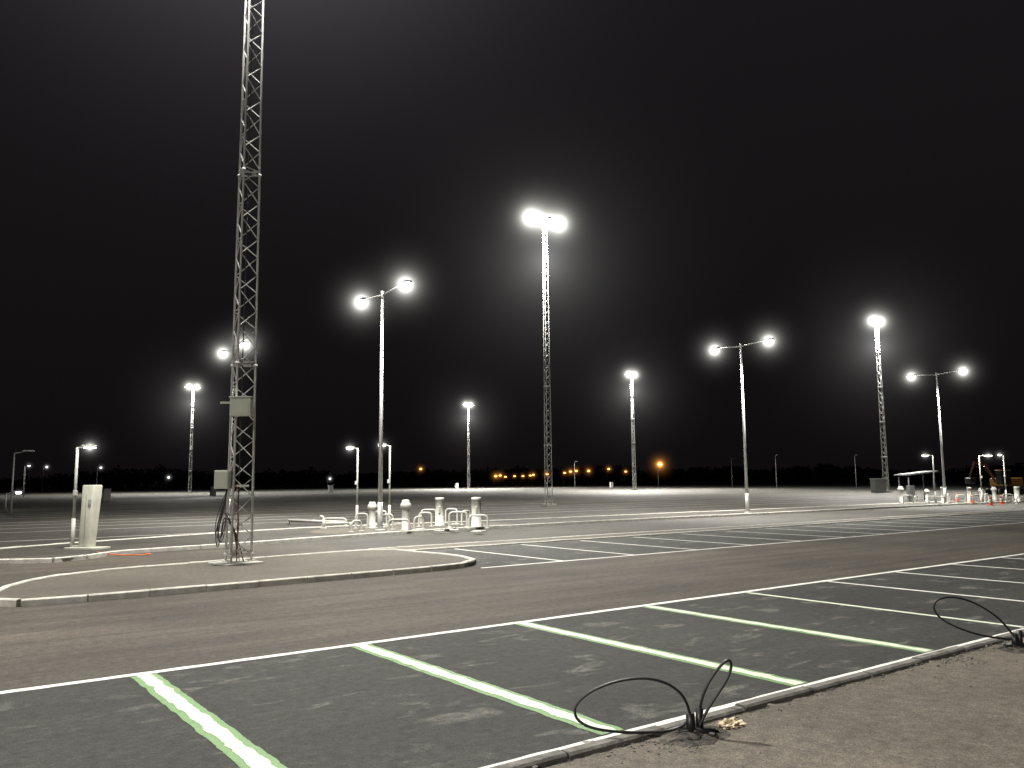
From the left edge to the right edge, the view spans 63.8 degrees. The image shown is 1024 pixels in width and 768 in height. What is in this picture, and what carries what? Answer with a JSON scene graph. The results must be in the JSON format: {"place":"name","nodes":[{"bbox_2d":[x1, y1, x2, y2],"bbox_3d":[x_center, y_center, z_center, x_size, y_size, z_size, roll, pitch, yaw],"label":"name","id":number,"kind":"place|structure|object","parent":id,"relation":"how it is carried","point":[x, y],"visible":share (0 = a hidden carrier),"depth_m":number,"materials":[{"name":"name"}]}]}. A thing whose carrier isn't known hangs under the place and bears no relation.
{"place":"outdoors","nodes":[
{"label":"outdoors","id":0,"kind":"place"},
{"bbox_2d":[0,550,474,598],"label":"traffic island","id":1,"kind":"structure","parent":0,"point":[141,578],"depth_m":17.78,"materials":[{"name":"grey concrete"}]},
{"bbox_2d":[0,511,1023,767],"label":"parking bays","id":2,"kind":"object","parent":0,"point":[346,707],"visible":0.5,"depth_m":8.55,"materials":[{"name":"grey asphalt"}]},
{"bbox_2d":[0,512,1023,767],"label":"parking markings","id":3,"kind":"object","parent":2,"relation":"on","point":[236,746],"visible":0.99,"depth_m":8.44,"materials":[{"name":"white paint"}]},
{"bbox_2d":[0,523,1023,690],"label":"road","id":4,"kind":"structure","parent":0,"point":[42,645],"depth_m":14.11,"materials":[{"name":"grey asphalt"}]},
{"bbox_2d":[97,551,150,555],"bbox_3d":[-11.075,4.817,23.391,1.531,0.109,0.492,1,-7,-9],"label":"orange cable","id":5,"kind":"object","parent":4,"relation":"on","point":[130,555],"visible":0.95,"depth_m":23.24,"materials":[{"name":"plastic"}]},
{"bbox_2d":[208,0,263,565],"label":"floodlight mast","id":6,"kind":"object","parent":4,"relation":"on","point":[242,405],"visible":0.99,"depth_m":20.33,"materials":[{"name":"metal"}]},
{"bbox_2d":[0,549,475,606],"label":"kerb","id":7,"kind":"structure","parent":4,"relation":"on","point":[12,602],"depth_m":15.97,"materials":[{"name":"concrete"}]},
{"bbox_2d":[0,486,1023,567],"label":"asphalt lot","id":8,"kind":"structure","parent":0,"point":[508,508],"depth_m":56.67,"materials":[{"name":"grey asphalt"}]},
{"bbox_2d":[4,490,23,509],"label":"distant street lamp","id":9,"kind":"object","parent":8,"relation":"on","point":[18,491],"visible":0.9,"depth_m":69.52,"materials":[{"name":"white metal"}]},
{"bbox_2d":[9,450,34,512],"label":"distant street lamp","id":10,"kind":"object","parent":8,"relation":"on","point":[11,497],"visible":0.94,"depth_m":61.60,"materials":[{"name":"grey metal"}]},
{"bbox_2d":[102,489,110,500],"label":"service pillar","id":11,"kind":"structure","parent":8,"relation":"on","point":[106,494],"depth_m":98.88,"materials":[{"name":"grey metal"}]},
{"bbox_2d":[219,341,248,518],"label":"street lamp","id":12,"kind":"object","parent":8,"relation":"on","point":[225,351],"visible":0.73,"depth_m":47.19,"materials":[{"name":"metal"}]},
{"bbox_2d":[288,519,344,524],"bbox_3d":[-9.263,6.564,38.931,4.048,0.267,0.140,-5,-8,35],"label":"guard rail","id":13,"kind":"object","parent":8,"relation":"on","point":[303,520],"visible":0.67,"depth_m":39.10,"materials":[{"name":"white metal"}]},
{"bbox_2d":[328,485,333,492],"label":"service pillar","id":14,"kind":"structure","parent":8,"relation":"on","point":[330,488],"depth_m":162.69,"materials":[{"name":"grey metal"}]},
{"bbox_2d":[321,518,346,525],"bbox_3d":[-7.924,6.161,36.785,1.302,0.380,0.202,-2,-7,11],"label":"protection hoop","id":15,"kind":"object","parent":8,"relation":"on","point":[345,519],"visible":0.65,"depth_m":36.72,"materials":[{"name":"white metal"}]},
{"bbox_2d":[346,447,358,524],"bbox_3d":[-7.324,4.171,37.074,2.000,4.550,2.000,-1,-7,0],"label":"lamp post","id":16,"kind":"object","parent":8,"relation":"on","point":[356,482],"visible":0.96,"depth_m":37.01,"materials":[{"name":"white metal"}]},
{"bbox_2d":[378,444,390,524],"bbox_3d":[-5.825,4.073,36.782,2.000,4.650,2.000,-1,-7,0],"label":"lamp post","id":17,"kind":"object","parent":8,"relation":"on","point":[389,505],"visible":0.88,"depth_m":36.72,"materials":[{"name":"white metal"}]},
{"bbox_2d":[463,404,472,488],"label":"floodlight mast","id":18,"kind":"object","parent":8,"relation":"on","point":[467,445],"visible":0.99,"depth_m":236.65,"materials":[{"name":"metal"}]},
{"bbox_2d":[467,514,488,528],"bbox_3d":[-1.382,5.658,33.863,0.952,0.580,0.202,-1,-7,0],"label":"protection hoop","id":19,"kind":"object","parent":8,"relation":"on","point":[470,516],"visible":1,"depth_m":33.85,"materials":[{"name":"white metal"}]},
{"bbox_2d":[1,487,1004,541],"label":"lane markings","id":20,"kind":"object","parent":8,"relation":"on","point":[413,505],"visible":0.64,"depth_m":73.24,"materials":[{"name":"paint"}]},
{"bbox_2d":[0,498,1023,563],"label":"kerb","id":21,"kind":"structure","parent":8,"relation":"on","point":[73,558],"depth_m":31.88,"materials":[{"name":"concrete"}]},
{"bbox_2d":[527,214,560,505],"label":"floodlight mast","id":22,"kind":"object","parent":8,"relation":"on","point":[549,219],"visible":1,"depth_m":68.94,"materials":[{"name":"metal"}]},
{"bbox_2d":[625,372,637,489],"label":"floodlight mast","id":23,"kind":"object","parent":8,"relation":"on","point":[632,411],"visible":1,"depth_m":171.98,"materials":[{"name":"metal"}]},
{"bbox_2d":[369,508,1023,548],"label":"kerb","id":24,"kind":"structure","parent":8,"relation":"on","point":[662,530],"depth_m":31.51,"materials":[{"name":"concrete"}]},
{"bbox_2d":[409,510,1023,550],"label":"kerb","id":25,"kind":"structure","parent":8,"relation":"on","point":[686,532],"depth_m":30.55,"materials":[{"name":"concrete"}]},
{"bbox_2d":[489,629,1023,767],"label":"kerb","id":26,"kind":"structure","parent":8,"relation":"on","point":[569,753],"depth_m":7.17,"materials":[{"name":"concrete"}]},
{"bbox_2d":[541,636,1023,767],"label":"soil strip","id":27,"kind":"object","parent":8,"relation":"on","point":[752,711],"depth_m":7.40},
{"bbox_2d":[870,478,886,492],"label":"electrical cabinet","id":28,"kind":"object","parent":8,"relation":"on","point":[878,485],"visible":1,"depth_m":109.65,"materials":[{"name":"grey metal"}]},
{"bbox_2d":[869,317,891,492],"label":"floodlight mast","id":29,"kind":"object","parent":8,"relation":"on","point":[880,386],"visible":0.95,"depth_m":115.43,"materials":[{"name":"metal"}]},
{"bbox_2d":[897,486,903,501],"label":"vent bollard","id":30,"kind":"object","parent":8,"relation":"on","point":[900,489],"visible":0.94,"depth_m":64.51,"materials":[{"name":"white metal"}]},
{"bbox_2d":[893,471,937,500],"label":"shelter canopy","id":31,"kind":"object","parent":8,"relation":"on","point":[910,490],"visible":0.82,"depth_m":73.03,"materials":[{"name":"white metal"}]},
{"bbox_2d":[924,489,929,501],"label":"vent bollard","id":32,"kind":"object","parent":8,"relation":"on","point":[926,491],"visible":0.92,"depth_m":65.61,"materials":[{"name":"white metal"}]},
{"bbox_2d":[970,495,980,503],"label":"protection hoop","id":33,"kind":"object","parent":8,"relation":"on","point":[978,499],"visible":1,"depth_m":60.00,"materials":[{"name":"white metal"}]},
{"bbox_2d":[978,455,992,503],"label":"lamp post","id":34,"kind":"object","parent":8,"relation":"on","point":[981,477],"visible":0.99,"depth_m":61.52,"materials":[{"name":"white metal"}]},
{"bbox_2d":[988,496,993,505],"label":"traffic cone","id":35,"kind":"object","parent":8,"relation":"on","point":[991,502],"visible":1,"depth_m":55.67,"materials":[{"name":"orange plastic"}]},
{"bbox_2d":[965,461,1023,494],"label":"excavator","id":36,"kind":"object","parent":8,"relation":"on","point":[998,482],"visible":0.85,"depth_m":90.57,"materials":[{"name":"orange metal"}]},
{"bbox_2d":[997,454,1007,502],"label":"lamp post","id":37,"kind":"object","parent":8,"relation":"on","point":[1004,478],"visible":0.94,"depth_m":63.49,"materials":[{"name":"white metal"}]},
{"bbox_2d":[1014,487,1021,501],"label":"round column","id":38,"kind":"structure","parent":8,"relation":"on","point":[1016,491],"depth_m":63.59,"materials":[{"name":"white metal"}]},
{"bbox_2d":[0,478,1023,502],"bbox_3d":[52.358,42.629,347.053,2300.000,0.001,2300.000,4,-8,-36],"label":"ground","id":39,"kind":"structure","parent":0,"point":[48,494],"depth_m":251.31,"materials":[{"name":"grey asphalt"}]},
{"bbox_2d":[23,464,33,496],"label":"distant street lamp","id":40,"kind":"object","parent":39,"relation":"on","point":[24,478],"visible":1,"depth_m":149.04,"materials":[{"name":"grey metal"}]},
{"bbox_2d":[185,386,200,492],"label":"floodlight mast","id":41,"kind":"object","parent":39,"relation":"on","point":[191,437],"visible":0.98,"depth_m":186.83,"materials":[{"name":"metal"}]},
{"bbox_2d":[210,487,215,495],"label":"service pillar","id":42,"kind":"structure","parent":39,"relation":"on","point":[212,491],"depth_m":133.22,"materials":[{"name":"grey metal"}]},
{"bbox_2d":[0,463,1023,489],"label":"distant trees","id":43,"kind":"object","parent":39,"relation":"on","point":[831,472],"visible":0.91,"depth_m":396.85,"materials":[{"name":"black plant"}]},
{"bbox_2d":[0,498,1023,558],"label":"median strip","id":44,"kind":"object","parent":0,"point":[50,551],"visible":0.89,"depth_m":30.10,"materials":[{"name":"concrete"}]},
{"bbox_2d":[70,445,96,546],"bbox_3d":[-12.896,2.998,25.034,2.000,4.150,2.000,-1,-7,0],"label":"lamp post","id":45,"kind":"object","parent":44,"relation":"on","point":[73,520],"visible":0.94,"depth_m":24.94,"materials":[{"name":"white metal"}]},
{"bbox_2d":[64,485,110,549],"bbox_3d":[-12.764,4.009,24.826,1.150,1.910,0.600,-2,-7,14],"label":"ticket terminal","id":46,"kind":"object","parent":44,"relation":"on","point":[90,505],"visible":1,"depth_m":24.67,"materials":[{"name":"beige metal"}]},
{"bbox_2d":[355,279,411,529],"bbox_3d":[-5.371,-0.177,33.872,5.200,12.400,9.100,4,-8,-36],"label":"street lamp","id":47,"kind":"object","parent":44,"relation":"on","point":[380,464],"visible":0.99,"depth_m":33.54,"materials":[{"name":"metal"}]},
{"bbox_2d":[386,519,411,531],"bbox_3d":[-4.414,5.517,32.148,1.002,0.510,0.202,0,-7,0],"label":"protection hoop","id":48,"kind":"object","parent":44,"relation":"on","point":[390,520],"visible":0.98,"depth_m":32.12,"materials":[{"name":"white metal"}]},
{"bbox_2d":[311,522,510,533],"bbox_3d":[-4.272,6.115,35.175,9.700,0.001,4.275,4,-8,-36],"label":"concrete pad","id":49,"kind":"object","parent":44,"relation":"on","point":[347,529],"visible":0.77,"depth_m":34.38,"materials":[{"name":"grey concrete"}]},
{"bbox_2d":[320,515,350,528],"bbox_3d":[-7.492,5.843,34.956,1.328,0.576,0.271,1,-7,-15],"label":"swan neck pipe","id":50,"kind":"object","parent":49,"relation":"on","point":[324,522],"visible":0.89,"depth_m":34.84,"materials":[{"name":"white metal"}]},
{"bbox_2d":[349,520,362,531],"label":"protection hoop","id":51,"kind":"object","parent":49,"relation":"on","point":[352,522],"visible":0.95,"depth_m":32.32,"materials":[{"name":"white metal"}]},
{"bbox_2d":[353,513,368,528],"bbox_3d":[-6.320,5.747,34.593,0.702,0.660,0.202,1,-7,-11],"label":"protection hoop","id":52,"kind":"object","parent":49,"relation":"on","point":[356,515],"visible":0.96,"depth_m":34.58,"materials":[{"name":"white metal"}]},
{"bbox_2d":[367,502,376,526],"bbox_3d":[-5.951,5.569,35.034,0.420,1.090,0.420,4,-8,-36],"label":"vent bollard","id":53,"kind":"object","parent":49,"relation":"on","point":[372,507],"visible":0.86,"depth_m":34.91,"materials":[{"name":"white metal"}]},
{"bbox_2d":[383,513,393,529],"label":"protection hoop","id":54,"kind":"object","parent":49,"relation":"on","point":[391,515],"visible":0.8,"depth_m":33.53,"materials":[{"name":"white metal"}]},
{"bbox_2d":[400,500,410,530],"bbox_3d":[-4.265,5.254,32.998,0.450,1.210,0.450,4,-8,-36],"label":"vent bollard","id":55,"kind":"object","parent":49,"relation":"on","point":[405,506],"visible":0.92,"depth_m":32.87,"materials":[{"name":"white metal"}]},
{"bbox_2d":[412,516,423,529],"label":"protection hoop","id":56,"kind":"object","parent":49,"relation":"on","point":[415,517],"visible":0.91,"depth_m":33.25,"materials":[{"name":"white metal"}]},
{"bbox_2d":[417,512,432,526],"bbox_3d":[-3.756,5.860,35.649,0.752,0.640,0.202,-1,-7,0],"label":"protection hoop","id":57,"kind":"object","parent":49,"relation":"on","point":[420,513],"visible":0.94,"depth_m":35.63,"materials":[{"name":"white metal"}]},
{"bbox_2d":[366,522,485,531],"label":"mounting plates","id":58,"kind":"object","parent":49,"relation":"on","point":[451,529],"visible":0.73,"depth_m":33.38,"materials":[{"name":"white metal"}]},
{"bbox_2d":[375,510,387,523],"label":"protection hoop","id":59,"kind":"object","parent":58,"relation":"on","point":[386,516],"visible":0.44,"depth_m":37.48,"materials":[{"name":"white metal"}]},
{"bbox_2d":[420,509,434,522],"bbox_3d":[-3.948,6.241,38.940,0.902,0.660,0.202,-1,-7,0],"label":"protection hoop","id":60,"kind":"object","parent":49,"relation":"on","point":[422,510],"visible":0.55,"depth_m":38.94,"materials":[{"name":"white metal"}]},
{"bbox_2d":[434,497,445,525],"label":"round column","id":61,"kind":"structure","parent":49,"relation":"on","point":[439,511],"depth_m":35.95,"materials":[{"name":"white metal"}]},
{"bbox_2d":[445,508,457,522],"bbox_3d":[-2.805,6.115,38.171,0.802,0.710,0.202,-3,-7,23],"label":"protection hoop","id":62,"kind":"object","parent":49,"relation":"on","point":[446,514],"visible":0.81,"depth_m":38.19,"materials":[{"name":"white metal"}]},
{"bbox_2d":[448,511,467,526],"bbox_3d":[-2.289,5.743,34.939,0.952,0.680,0.202,0,-7,-6],"label":"protection hoop","id":63,"kind":"object","parent":49,"relation":"on","point":[450,513],"visible":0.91,"depth_m":34.93,"materials":[{"name":"white metal"}]},
{"bbox_2d":[460,510,470,524],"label":"protection hoop","id":64,"kind":"object","parent":49,"relation":"on","point":[462,516],"visible":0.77,"depth_m":36.75,"materials":[{"name":"white metal"}]},
{"bbox_2d":[470,497,482,526],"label":"round column","id":65,"kind":"structure","parent":44,"relation":"on","point":[475,509],"depth_m":34.69,"materials":[{"name":"white metal"}]},
{"bbox_2d":[709,338,774,512],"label":"street lamp","id":66,"kind":"object","parent":44,"relation":"on","point":[744,448],"visible":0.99,"depth_m":47.71,"materials":[{"name":"metal"}]},
{"bbox_2d":[902,495,914,503],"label":"protection hoop","id":67,"kind":"object","parent":44,"relation":"on","point":[908,495],"visible":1,"depth_m":61.29,"materials":[{"name":"white metal"}]},
{"bbox_2d":[921,455,936,503],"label":"lamp post","id":68,"kind":"object","parent":44,"relation":"on","point":[933,475],"visible":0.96,"depth_m":59.58,"materials":[{"name":"white metal"}]},
{"bbox_2d":[907,369,967,502],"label":"street lamp","id":69,"kind":"object","parent":44,"relation":"on","point":[943,470],"visible":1,"depth_m":61.78,"materials":[{"name":"metal"}]},
{"bbox_2d":[940,487,947,502],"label":"round column","id":70,"kind":"structure","parent":44,"relation":"on","point":[942,500],"depth_m":62.05,"materials":[{"name":"white metal"}]},
{"bbox_2d":[967,487,971,501],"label":"round column","id":71,"kind":"structure","parent":44,"relation":"on","point":[969,491],"depth_m":63.05,"materials":[{"name":"white metal"}]},
{"bbox_2d":[978,488,983,500],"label":"vent bollard","id":72,"kind":"object","parent":44,"relation":"on","point":[979,490],"visible":0.69,"depth_m":67.89,"materials":[{"name":"white metal"}]},
{"bbox_2d":[991,487,997,500],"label":"vent bollard","id":73,"kind":"object","parent":44,"relation":"on","point":[994,493],"visible":1,"depth_m":67.53,"materials":[{"name":"white metal"}]},
{"bbox_2d":[0,0,1023,486],"label":"sky","id":74,"kind":"structure","parent":0,"point":[800,174],"materials":[{"name":"black"}]},
{"bbox_2d":[376,509,1023,549],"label":"pavement","id":75,"kind":"structure","parent":0,"point":[530,540],"depth_m":31.01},
{"bbox_2d":[532,637,1023,767],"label":"pavement","id":76,"kind":"structure","parent":0,"point":[978,723],"depth_m":6.44,"materials":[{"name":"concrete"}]},
{"bbox_2d":[573,659,732,735],"bbox_3d":[1.104,2.452,6.423,1.250,0.582,0.173,-1,-7,5],"label":"cable conduit","id":77,"kind":"object","parent":76,"relation":"on","point":[689,722],"visible":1,"depth_m":6.38,"materials":[{"name":"black plastic"}]},
{"bbox_2d":[660,725,730,746],"bbox_3d":[1.419,2.683,6.325,0.667,0.038,0.437,4,-8,-36],"label":"soil heap","id":78,"kind":"object","parent":76,"relation":"on","point":[684,739],"visible":0.82,"depth_m":6.22,"materials":[{"name":"soil"}]},
{"bbox_2d":[716,717,745,728],"bbox_3d":[1.742,2.702,6.577,0.322,0.067,0.188,4,-8,-36],"label":"crumpled paper","id":79,"kind":"object","parent":76,"relation":"on","point":[731,723],"visible":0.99,"depth_m":6.54,"materials":[{"name":"beige paper"}]},
{"bbox_2d":[933,596,1023,647],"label":"cable conduit","id":80,"kind":"object","parent":76,"relation":"on","point":[1016,638],"visible":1,"depth_m":9.49,"materials":[{"name":"black plastic"}]},
{"bbox_2d":[997,646,1023,652],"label":"soil heap","id":81,"kind":"object","parent":76,"relation":"on","point":[1019,649],"visible":0.79,"depth_m":9.31,"materials":[{"name":"brown soil"}]}
]}

